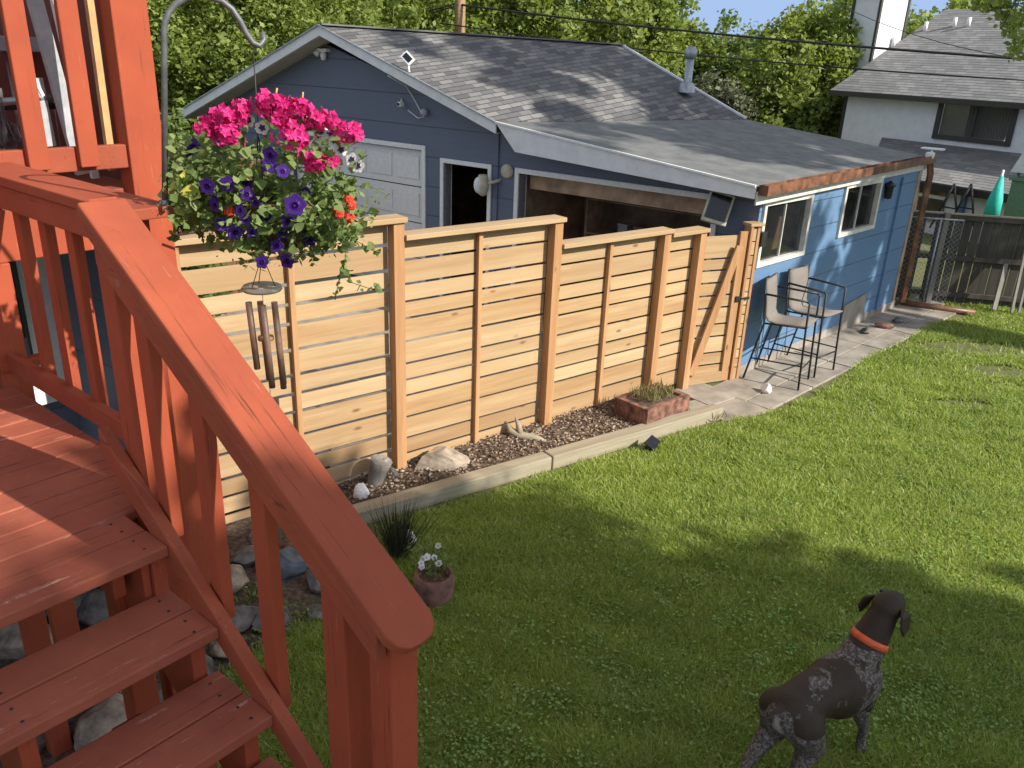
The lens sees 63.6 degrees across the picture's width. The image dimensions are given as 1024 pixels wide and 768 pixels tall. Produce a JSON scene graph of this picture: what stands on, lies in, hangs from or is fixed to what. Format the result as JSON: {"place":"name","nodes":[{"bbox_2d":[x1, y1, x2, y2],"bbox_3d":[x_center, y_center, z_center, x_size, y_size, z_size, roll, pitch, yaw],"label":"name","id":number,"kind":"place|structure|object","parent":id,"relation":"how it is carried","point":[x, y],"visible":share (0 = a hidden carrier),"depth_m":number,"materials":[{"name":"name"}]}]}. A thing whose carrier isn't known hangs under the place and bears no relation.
{"place":"outdoors","nodes":[
{"label":"outdoors","id":0,"kind":"place"},
{"bbox_2d":[0,36,60,148],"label":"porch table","id":1,"kind":"object","parent":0,"point":[34,44],"visible":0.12,"depth_m":4.48,"materials":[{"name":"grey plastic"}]},
{"bbox_2d":[218,258,678,481],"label":"driveway","id":2,"kind":"structure","parent":0,"point":[321,344],"depth_m":9.07,"materials":[{"name":"concrete"}]},
{"bbox_2d":[160,106,242,317],"bbox_3d":[-3.345,-1.520,8.589,1.074,2.607,1.105,-10,25,-28],"label":"leafy shrub","id":3,"kind":"object","parent":2,"relation":"on","point":[175,224],"visible":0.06,"depth_m":8.30,"materials":[{"name":"green plant"}]},
{"bbox_2d":[158,101,1023,767],"bbox_3d":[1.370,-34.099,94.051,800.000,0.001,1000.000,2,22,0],"label":"ground","id":4,"kind":"structure","parent":0,"point":[926,245],"depth_m":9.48,"materials":[{"name":"green plant"}]},
{"bbox_2d":[8,250,124,449],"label":"house wall","id":5,"kind":"structure","parent":4,"relation":"on","point":[72,417],"depth_m":4.65,"materials":[{"name":"blue"}]},
{"bbox_2d":[8,257,64,404],"bbox_3d":[-3.012,-0.281,4.337,0.100,1.080,1.200,19,27,36],"label":"window","id":6,"kind":"structure","parent":5,"relation":"in","point":[42,398],"depth_m":4.68,"materials":[{"name":"white paint"}]},
{"bbox_2d":[0,479,321,767],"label":"soil bed","id":7,"kind":"object","parent":4,"relation":"on","point":[296,589],"depth_m":5.17,"materials":[{"name":"soil"}]},
{"bbox_2d":[0,622,53,658],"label":"rock","id":8,"kind":"object","parent":7,"relation":"on","point":[11,645],"visible":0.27,"depth_m":4.51,"materials":[{"name":"stone"}]},
{"bbox_2d":[0,718,71,763],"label":"rock","id":9,"kind":"object","parent":7,"relation":"on","point":[40,739],"visible":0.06,"depth_m":3.94,"materials":[{"name":"grey stone"}]},
{"bbox_2d":[45,588,95,619],"bbox_3d":[-2.673,1.294,4.955,0.322,0.269,0.348,-8,24,-24],"label":"rock","id":10,"kind":"object","parent":7,"relation":"on","point":[78,599],"visible":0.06,"depth_m":4.85,"materials":[{"name":"grey stone"}]},
{"bbox_2d":[77,588,108,626],"bbox_3d":[-2.405,1.341,4.863,0.311,0.252,0.264,2,22,0],"label":"rock","id":11,"kind":"object","parent":7,"relation":"on","point":[92,609],"visible":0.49,"depth_m":4.77,"materials":[{"name":"grey stone"}]},
{"bbox_2d":[73,693,126,750],"bbox_3d":[-1.961,1.672,4.038,0.355,0.227,0.305,-3,22,-13],"label":"rock","id":12,"kind":"object","parent":7,"relation":"on","point":[99,719],"visible":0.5,"depth_m":3.98,"materials":[{"name":"stone"}]},
{"bbox_2d":[0,0,209,642],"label":"porch","id":13,"kind":"object","parent":7,"relation":"on","point":[132,154],"visible":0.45,"depth_m":3.73,"materials":[{"name":"red paint"}]},
{"bbox_2d":[0,78,56,146],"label":"porch chair","id":14,"kind":"object","parent":13,"relation":"on","point":[47,102],"visible":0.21,"depth_m":3.95,"materials":[{"name":"grey plastic"}]},
{"bbox_2d":[26,0,89,174],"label":"grey board","id":15,"kind":"object","parent":13,"relation":"on","point":[46,43],"visible":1,"depth_m":3.65,"materials":[{"name":"plastic"}]},
{"bbox_2d":[50,0,99,178],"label":"white pole","id":16,"kind":"object","parent":13,"relation":"on","point":[94,174],"visible":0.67,"depth_m":3.88,"materials":[{"name":"paint"}]},
{"bbox_2d":[84,0,116,170],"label":"wood plank","id":17,"kind":"object","parent":13,"relation":"on","point":[95,45],"visible":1,"depth_m":3.73,"materials":[{"name":"beige wood"}]},
{"bbox_2d":[157,683,162,702],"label":"rock","id":18,"kind":"object","parent":7,"relation":"on","point":[160,692],"visible":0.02,"depth_m":4.18,"materials":[{"name":"grey stone"}]},
{"bbox_2d":[205,654,213,674],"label":"rock","id":19,"kind":"object","parent":7,"relation":"on","point":[210,663],"visible":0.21,"depth_m":4.49,"materials":[{"name":"grey stone"}]},
{"bbox_2d":[209,640,227,658],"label":"rock","id":20,"kind":"object","parent":7,"relation":"on","point":[215,650],"visible":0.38,"depth_m":4.59,"materials":[{"name":"stone"}]},
{"bbox_2d":[118,582,322,692],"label":"ground weeds","id":21,"kind":"object","parent":7,"relation":"on","point":[246,598],"visible":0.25,"depth_m":4.90,"materials":[{"name":"green plant"}]},
{"bbox_2d":[230,564,249,593],"bbox_3d":[-1.757,1.235,5.222,0.209,0.155,0.184,21,29,39],"label":"rock","id":22,"kind":"object","parent":7,"relation":"on","point":[240,578],"visible":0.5,"depth_m":5.17,"materials":[{"name":"stone"}]},
{"bbox_2d":[230,545,254,566],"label":"rock","id":23,"kind":"object","parent":7,"relation":"on","point":[244,557],"visible":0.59,"depth_m":5.42,"materials":[{"name":"grey stone"}]},
{"bbox_2d":[231,605,258,632],"bbox_3d":[-1.603,1.384,4.894,0.189,0.155,0.237,2,22,0],"label":"rock","id":24,"kind":"object","parent":7,"relation":"on","point":[243,618],"visible":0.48,"depth_m":4.84,"materials":[{"name":"grey stone"}]},
{"bbox_2d":[252,606,292,633],"bbox_3d":[-1.409,1.393,4.883,0.204,0.177,0.204,2,22,0],"label":"rock","id":25,"kind":"object","parent":7,"relation":"on","point":[257,621],"visible":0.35,"depth_m":4.82,"materials":[{"name":"grey stone"}]},
{"bbox_2d":[255,546,308,579],"bbox_3d":[-1.493,1.169,5.397,0.329,0.212,0.237,8,22,14],"label":"rock","id":26,"kind":"object","parent":7,"relation":"on","point":[293,564],"visible":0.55,"depth_m":5.33,"materials":[{"name":"grey stone"}]},
{"bbox_2d":[305,569,320,593],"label":"rock","id":27,"kind":"object","parent":7,"relation":"on","point":[314,585],"visible":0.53,"depth_m":5.19,"materials":[{"name":"grey stone"}]},
{"bbox_2d":[0,162,433,767],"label":"deck stairs","id":28,"kind":"structure","parent":4,"relation":"on","point":[80,512],"depth_m":2.38,"materials":[{"name":"red paint"}]},
{"bbox_2d":[159,0,266,212],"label":"shepherd hook","id":29,"kind":"object","parent":28,"relation":"attached to","point":[172,7],"visible":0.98,"depth_m":2.58,"materials":[{"name":"grey paint"}]},
{"bbox_2d":[156,46,389,299],"bbox_3d":[-0.821,-0.695,2.774,0.838,0.820,0.473,2,22,0],"label":"hanging basket","id":30,"kind":"object","parent":29,"relation":"hanging from","point":[272,213],"visible":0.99,"depth_m":2.66,"materials":[{"name":"green plant"}]},
{"bbox_2d":[241,267,286,404],"bbox_3d":[-0.889,-0.162,2.986,0.144,0.619,0.144,2,22,0],"label":"wind chime","id":31,"kind":"object","parent":30,"relation":"hanging from","point":[262,288],"visible":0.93,"depth_m":2.95,"materials":[{"name":"brown wood"}]},
{"bbox_2d":[168,155,276,293],"bbox_3d":[-5.472,-2.180,11.022,4.920,1.860,0.060,6,22,8],"label":"old brown fence","id":32,"kind":"object","parent":4,"relation":"on","point":[237,262],"visible":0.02,"depth_m":10.79,"materials":[{"name":"brown wood"}]},
{"bbox_2d":[147,0,361,154],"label":"leafy tree","id":33,"kind":"object","parent":4,"relation":"on","point":[206,40],"visible":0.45,"depth_m":15.97,"materials":[{"name":"green plant"}]},
{"bbox_2d":[173,0,394,74],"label":"leafy tree","id":34,"kind":"object","parent":4,"relation":"on","point":[364,13],"visible":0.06,"depth_m":19.21,"materials":[{"name":"green plant"}]},
{"bbox_2d":[307,604,321,619],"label":"rock","id":35,"kind":"object","parent":4,"relation":"on","point":[316,611],"visible":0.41,"depth_m":4.95,"materials":[{"name":"grey stone"}]},
{"bbox_2d":[361,486,448,561],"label":"ornamental grass","id":36,"kind":"object","parent":4,"relation":"on","point":[394,540],"depth_m":5.49,"materials":[{"name":"green plant"}]},
{"bbox_2d":[374,0,476,33],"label":"leafy tree","id":37,"kind":"object","parent":4,"relation":"on","point":[405,14],"visible":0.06,"depth_m":23.70,"materials":[{"name":"green plant"}]},
{"bbox_2d":[407,534,457,607],"bbox_3d":[-0.482,1.157,5.157,0.294,0.390,0.347,-6,23,-20],"label":"stone pot","id":38,"kind":"object","parent":4,"relation":"on","point":[434,580],"visible":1,"depth_m":5.07,"materials":[{"name":"brown stone"}]},
{"bbox_2d":[175,214,710,523],"bbox_3d":[-0.148,-0.369,6.848,5.105,2.193,0.160,-14,27,-36],"label":"slat fence","id":39,"kind":"object","parent":4,"relation":"on","point":[190,250],"visible":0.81,"depth_m":6.62,"materials":[{"name":"brown wood"}]},
{"bbox_2d":[353,452,551,524],"bbox_3d":[-0.482,0.810,6.383,1.878,0.125,0.135,-12,26,-32],"label":"edging timber","id":40,"kind":"object","parent":4,"relation":"on","point":[461,485],"visible":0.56,"depth_m":6.36,"materials":[{"name":"beige wood"}]},
{"bbox_2d":[454,0,465,32],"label":"utility pole","id":41,"kind":"object","parent":4,"relation":"on","point":[459,14],"depth_m":21.86,"materials":[{"name":"brown wood"}]},
{"bbox_2d":[440,22,1023,80],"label":"power cable","id":42,"kind":"object","parent":41,"relation":"attached to","point":[769,61],"visible":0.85,"depth_m":17.91,"materials":[{"name":"black metal"}]},
{"bbox_2d":[461,4,1016,58],"bbox_3d":[4.260,-8.104,18.772,13.624,0.950,0.056,15,25,29],"label":"power cable","id":43,"kind":"object","parent":41,"relation":"attached to","point":[820,43],"visible":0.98,"depth_m":18.19,"materials":[{"name":"black metal"}]},
{"bbox_2d":[389,0,566,38],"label":"leafy tree","id":44,"kind":"object","parent":4,"relation":"on","point":[434,4],"visible":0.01,"depth_m":25.47,"materials":[{"name":"green plant"}]},
{"bbox_2d":[337,400,689,504],"bbox_3d":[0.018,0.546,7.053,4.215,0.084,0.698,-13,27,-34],"label":"mulch","id":45,"kind":"object","parent":4,"relation":"on","point":[585,417],"visible":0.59,"depth_m":7.07,"materials":[{"name":"brown gravel"}]},
{"bbox_2d":[353,483,369,499],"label":"rock","id":46,"kind":"object","parent":45,"relation":"on","point":[361,490],"visible":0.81,"depth_m":6.21,"materials":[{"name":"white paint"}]},
{"bbox_2d":[367,454,392,487],"bbox_3d":[-1.023,0.700,6.387,0.204,0.303,0.175,2,22,0],"label":"driftwood stump","id":47,"kind":"object","parent":45,"relation":"on","point":[380,465],"visible":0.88,"depth_m":6.32,"materials":[{"name":"grey wood"}]},
{"bbox_2d":[389,466,400,477],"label":"rock","id":48,"kind":"object","parent":45,"relation":"on","point":[394,472],"visible":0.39,"depth_m":6.54,"materials":[{"name":"grey stone"}]},
{"bbox_2d":[414,446,469,470],"bbox_3d":[-0.569,0.642,6.708,0.454,0.271,0.254,2,22,0],"label":"rock","id":49,"kind":"object","parent":45,"relation":"on","point":[442,458],"visible":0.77,"depth_m":6.60,"materials":[{"name":"stone"}]},
{"bbox_2d":[506,417,546,441],"bbox_3d":[0.122,0.403,7.201,0.370,0.208,0.083,7,22,12],"label":"driftwood branch","id":50,"kind":"object","parent":45,"relation":"on","point":[518,433],"visible":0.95,"depth_m":7.20,"materials":[{"name":"beige wood"}]},
{"bbox_2d":[179,23,936,374],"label":"garage","id":51,"kind":"structure","parent":4,"relation":"on","point":[561,127],"depth_m":10.76,"materials":[{"name":"blue"}]},
{"bbox_2d":[313,48,330,59],"bbox_3d":[-2.632,-4.549,11.399,0.237,0.155,0.140,18,26,33],"label":"gable floodlight","id":52,"kind":"object","parent":51,"relation":"attached to","point":[323,54],"visible":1,"depth_m":11.38,"materials":[{"name":"white paint"}]},
{"bbox_2d":[296,136,421,284],"bbox_3d":[-2.228,-2.513,12.011,2.640,1.945,0.055,18,26,33],"label":"garage door","id":53,"kind":"structure","parent":51,"relation":"in","point":[382,162],"depth_m":11.47,"materials":[{"name":"paint"}]},
{"bbox_2d":[388,76,423,117],"bbox_3d":[-1.347,-3.648,10.519,0.326,0.513,0.328,17,26,33],"label":"cable","id":54,"kind":"object","parent":51,"relation":"attached to","point":[411,95],"visible":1,"depth_m":10.65,"materials":[{"name":"white paint"}]},
{"bbox_2d":[400,50,414,71],"bbox_3d":[-1.287,-3.986,10.202,0.193,0.250,0.080,18,26,33],"label":"solar charger","id":55,"kind":"object","parent":51,"relation":"on","point":[407,57],"visible":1,"depth_m":10.18,"materials":[{"name":"white paint"}]},
{"bbox_2d":[420,108,428,115],"bbox_3d":[-1.125,-3.488,10.595,0.110,0.090,0.110,18,26,33],"label":"security camera","id":56,"kind":"object","parent":51,"relation":"attached to","point":[424,112],"visible":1,"depth_m":10.56,"materials":[{"name":"grey plastic"}]},
{"bbox_2d":[474,174,501,195],"bbox_3d":[-0.298,-2.458,10.235,0.354,0.270,0.149,2,22,-1],"label":"floodlight","id":57,"kind":"object","parent":51,"relation":"attached to","point":[482,182],"visible":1,"depth_m":10.17,"materials":[{"name":"beige plastic"}]},
{"bbox_2d":[501,164,512,177],"bbox_3d":[-0.069,-2.599,10.091,0.176,0.176,0.045,18,26,33],"label":"round junction cover","id":58,"kind":"object","parent":51,"relation":"attached to","point":[506,170],"visible":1,"depth_m":10.06,"materials":[{"name":"beige plastic"}]},
{"bbox_2d":[580,197,710,296],"bbox_3d":[1.801,-1.673,10.835,1.810,1.600,0.400,18,26,33],"label":"storage shelf","id":59,"kind":"object","parent":51,"relation":"on","point":[593,217],"visible":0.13,"depth_m":11.08,"materials":[{"name":"brown wood"}]},
{"bbox_2d":[617,222,633,231],"bbox_3d":[1.498,-2.050,10.941,0.150,0.156,0.170,18,26,33],"label":"storage box","id":60,"kind":"object","parent":59,"relation":"on","point":[624,226],"visible":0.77,"depth_m":10.88,"materials":[{"name":"grey plastic"}]},
{"bbox_2d":[633,225,649,229],"bbox_3d":[1.688,-1.988,10.810,0.150,0.153,0.170,18,26,33],"label":"storage box","id":61,"kind":"object","parent":59,"relation":"on","point":[638,227],"visible":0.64,"depth_m":10.75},
{"bbox_2d":[678,46,697,92],"bbox_3d":[2.640,-4.690,12.317,0.260,0.640,0.256,2,22,0],"label":"flue pipe","id":62,"kind":"object","parent":51,"relation":"on","point":[687,85],"visible":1,"depth_m":12.28,"materials":[{"name":"metal"}]},
{"bbox_2d":[701,191,734,226],"bbox_3d":[2.111,-1.795,8.496,0.260,0.320,0.236,19,6,8],"label":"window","id":63,"kind":"structure","parent":51,"relation":"attached to","point":[717,208],"depth_m":8.38,"materials":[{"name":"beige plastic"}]},
{"bbox_2d":[758,231,767,246],"bbox_3d":[2.555,-1.486,8.454,0.060,0.150,0.100,22,29,40],"label":"meter box","id":64,"kind":"object","parent":51,"relation":"attached to","point":[762,238],"visible":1,"depth_m":8.43,"materials":[{"name":"black metal"}]},
{"bbox_2d":[755,193,814,268],"bbox_3d":[2.898,-1.661,8.860,0.100,0.688,1.064,22,29,40],"label":"window","id":65,"kind":"structure","parent":51,"relation":"in","point":[806,211],"depth_m":9.00,"materials":[{"name":"white plastic"}]},
{"bbox_2d":[836,178,883,237],"bbox_3d":[4.220,-2.161,10.083,0.100,0.628,1.045,22,29,40],"label":"window","id":66,"kind":"structure","parent":51,"relation":"in","point":[878,184],"depth_m":10.17,"materials":[{"name":"white plastic"}]},
{"bbox_2d":[884,180,895,198],"bbox_3d":[4.772,-2.455,10.447,0.139,0.240,0.139,-7,24,-22],"label":"wall lantern","id":67,"kind":"object","parent":51,"relation":"attached to","point":[889,187],"depth_m":10.41,"materials":[{"name":"black metal"}]},
{"bbox_2d":[921,147,944,158],"bbox_3d":[5.616,-3.091,11.060,0.280,0.130,0.230,18,26,33],"label":"solar camera","id":68,"kind":"object","parent":51,"relation":"attached to","point":[929,154],"visible":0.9,"depth_m":11.00,"materials":[{"name":"white paint"}]},
{"bbox_2d":[465,0,664,53],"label":"leafy tree","id":69,"kind":"object","parent":4,"relation":"on","point":[536,25],"visible":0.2,"depth_m":24.07,"materials":[{"name":"green plant"}]},
{"bbox_2d":[544,404,722,468],"bbox_3d":[1.145,0.451,7.441,2.045,0.128,0.135,-12,26,-32],"label":"edging timber","id":70,"kind":"object","parent":4,"relation":"on","point":[572,453],"visible":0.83,"depth_m":7.31,"materials":[{"name":"beige wood"}]},
{"bbox_2d":[614,378,689,424],"bbox_3d":[1.322,0.170,7.782,0.620,0.409,0.400,-16,28,-39],"label":"brick planter","id":71,"kind":"object","parent":4,"relation":"on","point":[651,403],"visible":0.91,"depth_m":7.67,"materials":[{"name":"brick"}]},
{"bbox_2d":[644,435,660,452],"bbox_3d":[1.225,0.536,7.228,0.093,0.134,0.146,18,27,34],"label":"solar light","id":72,"kind":"object","parent":4,"relation":"on","point":[651,442],"visible":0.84,"depth_m":7.21,"materials":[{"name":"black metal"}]},
{"bbox_2d":[579,0,727,88],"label":"leafy tree","id":73,"kind":"object","parent":4,"relation":"on","point":[663,13],"visible":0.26,"depth_m":23.78,"materials":[{"name":"green plant"}]},
{"bbox_2d":[417,392,1023,767],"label":"clover","id":74,"kind":"object","parent":4,"relation":"on","point":[536,754],"visible":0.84,"depth_m":4.69,"materials":[{"name":"green plant"}]},
{"bbox_2d":[692,8,762,94],"bbox_3d":[6.588,-8.932,25.251,3.177,4.768,3.212,2,22,0],"label":"young tree","id":75,"kind":"object","parent":4,"relation":"on","point":[736,48],"visible":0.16,"depth_m":24.50,"materials":[{"name":"green plant"}]},
{"bbox_2d":[694,66,763,120],"bbox_3d":[5.486,-6.793,22.008,2.338,3.122,2.170,2,22,0],"label":"shrub","id":76,"kind":"object","parent":4,"relation":"on","point":[727,92],"visible":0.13,"depth_m":21.27,"materials":[{"name":"green plant"}]},
{"bbox_2d":[727,221,764,379],"bbox_3d":[2.416,-0.841,8.666,0.170,1.710,0.140,-7,24,-22],"label":"gate post","id":77,"kind":"object","parent":4,"relation":"on","point":[753,228],"visible":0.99,"depth_m":8.59,"materials":[{"name":"brown wood"}]},
{"bbox_2d":[688,231,749,384],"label":"gate","id":78,"kind":"structure","parent":77,"relation":"attached to","point":[733,247],"depth_m":8.51,"materials":[{"name":"brown wood"}]},
{"bbox_2d":[726,0,865,137],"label":"leafy tree","id":79,"kind":"object","parent":4,"relation":"on","point":[796,97],"visible":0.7,"depth_m":21.42,"materials":[{"name":"green plant"}]},
{"bbox_2d":[740,589,910,767],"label":"dog","id":80,"kind":"object","parent":4,"relation":"on","point":[844,680],"visible":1,"depth_m":3.81},
{"bbox_2d":[789,0,935,134],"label":"leafy tree","id":81,"kind":"object","parent":4,"relation":"on","point":[913,25],"visible":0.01,"depth_m":29.77,"materials":[{"name":"green plant"}]},
{"bbox_2d":[828,0,1023,242],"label":"white house","id":82,"kind":"structure","parent":4,"relation":"on","point":[973,128],"depth_m":19.30,"materials":[{"name":"paint"}]},
{"bbox_2d":[832,0,1023,59],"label":"power cable","id":83,"kind":"object","parent":82,"relation":"attached to","point":[920,36],"visible":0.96,"depth_m":16.97,"materials":[{"name":"black metal"}]},
{"bbox_2d":[915,189,947,221],"bbox_3d":[8.756,-3.772,17.278,0.080,0.682,0.679,-11,25,-29],"label":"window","id":84,"kind":"structure","parent":82,"relation":"in","point":[935,200],"depth_m":17.19,"materials":[{"name":"glass"}]},
{"bbox_2d":[929,183,957,227],"bbox_3d":[8.775,-3.547,16.588,0.040,0.939,0.649,-11,25,-29],"label":"trellis","id":85,"kind":"object","parent":82,"relation":"attached to","point":[947,196],"visible":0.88,"depth_m":16.51,"materials":[{"name":"black metal"}]},
{"bbox_2d":[954,183,973,224],"bbox_3d":[8.953,-3.455,16.309,0.040,0.990,0.649,-11,25,-29],"label":"trellis","id":86,"kind":"object","parent":82,"relation":"attached to","point":[964,196],"visible":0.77,"depth_m":16.19,"materials":[{"name":"black metal"}]},
{"bbox_2d":[931,103,1018,146],"bbox_3d":[10.198,-5.759,18.157,0.200,0.860,1.804,-11,25,-29],"label":"window","id":87,"kind":"structure","parent":82,"relation":"in","point":[975,113],"depth_m":18.03,"materials":[{"name":"black glass"}]},
{"bbox_2d":[895,216,964,303],"bbox_3d":[5.981,-1.757,11.896,0.717,1.280,0.032,6,22,10],"label":"chain link section","id":88,"kind":"object","parent":4,"relation":"on","point":[933,254],"visible":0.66,"depth_m":11.85,"materials":[{"name":"metal"}]},
{"bbox_2d":[900,300,975,315],"bbox_3d":[6.098,-1.098,11.844,0.967,0.105,0.090,11,23,21],"label":"board","id":89,"kind":"object","parent":4,"relation":"on","point":[958,310],"visible":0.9,"depth_m":11.80,"materials":[{"name":"brown wood"}]},
{"bbox_2d":[920,0,988,23],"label":"leafy tree","id":90,"kind":"object","parent":4,"relation":"on","point":[960,4],"visible":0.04,"depth_m":33.66,"materials":[{"name":"green plant"}]},
{"bbox_2d":[895,210,1023,307],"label":"picket fence","id":91,"kind":"object","parent":4,"relation":"on","point":[983,259],"visible":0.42,"depth_m":11.94,"materials":[{"name":"grey wood"}]},
{"bbox_2d":[983,170,1004,215],"bbox_3d":[8.138,-2.657,14.128,0.240,1.969,0.240,17,26,33],"label":"closed umbrella","id":92,"kind":"object","parent":4,"relation":"on","point":[993,206],"visible":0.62,"depth_m":13.86,"materials":[{"name":"teal fabric"}]},
{"bbox_2d":[991,263,1007,309],"bbox_3d":[6.949,-1.385,11.766,0.067,0.640,0.298,15,25,28],"label":"leaning board","id":93,"kind":"object","parent":4,"relation":"on","point":[999,286],"visible":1,"depth_m":11.75,"materials":[{"name":"grey wood"}]},
{"bbox_2d":[993,176,1023,267],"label":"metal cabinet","id":94,"kind":"object","parent":4,"relation":"on","point":[1014,206],"visible":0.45,"depth_m":14.42,"materials":[{"name":"green metal"}]},
{"bbox_2d":[1010,152,1023,176],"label":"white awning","id":95,"kind":"object","parent":94,"relation":"attached to","point":[1018,167],"visible":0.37,"depth_m":14.28,"materials":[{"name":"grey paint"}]},
{"bbox_2d":[1010,250,1023,312],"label":"leaning board","id":96,"kind":"object","parent":4,"relation":"on","point":[1017,286],"visible":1,"depth_m":11.67,"materials":[{"name":"grey wood"}]},
{"bbox_2d":[1017,284,1023,312],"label":"leaning board","id":97,"kind":"object","parent":4,"relation":"on","point":[1020,303],"visible":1,"depth_m":11.69,"materials":[{"name":"grey wood"}]},
{"bbox_2d":[187,0,1023,53],"label":"sky","id":98,"kind":"structure","parent":0,"point":[759,11],"materials":[{"name":"blue"}]},
{"bbox_2d":[676,289,956,427],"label":"patio","id":99,"kind":"structure","parent":0,"point":[741,396],"depth_m":9.35,"materials":[{"name":"concrete"}]},
{"bbox_2d":[760,383,771,393],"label":"rock","id":100,"kind":"object","parent":99,"relation":"on","point":[766,388],"visible":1,"depth_m":8.57,"materials":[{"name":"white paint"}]},
{"bbox_2d":[742,272,820,389],"bbox_3d":[2.896,-0.579,8.799,0.612,1.114,0.434,15,25,29],"label":"bar chair","id":101,"kind":"object","parent":99,"relation":"on","point":[773,315],"visible":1,"depth_m":8.73,"materials":[{"name":"black metal"}]},
{"bbox_2d":[767,264,846,377],"bbox_3d":[3.298,-0.721,9.196,0.434,1.114,0.612,-16,28,-38],"label":"bar chair","id":102,"kind":"object","parent":99,"relation":"on","point":[798,277],"visible":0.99,"depth_m":9.14,"materials":[{"name":"grey fabric"}]},
{"bbox_2d":[860,327,869,333],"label":"rock","id":103,"kind":"object","parent":99,"relation":"on","point":[865,330],"visible":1,"depth_m":10.63,"materials":[{"name":"grey stone"}]},
{"bbox_2d":[874,322,893,328],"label":"rock","id":104,"kind":"object","parent":99,"relation":"on","point":[882,325],"visible":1,"depth_m":10.87,"materials":[{"name":"red stone"}]},
{"bbox_3d":[12.961,-6.584,5.887,8.090,15.276,10.168,2,22,0],"label":"shade tree","id":105,"kind":"object","parent":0,"visible":0},
{"bbox_2d":[969,0,1023,62],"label":"overhanging branch","id":106,"kind":"object","parent":105,"relation":"attached to","point":[1016,22],"visible":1,"depth_m":10.06,"materials":[{"name":"green plant"}]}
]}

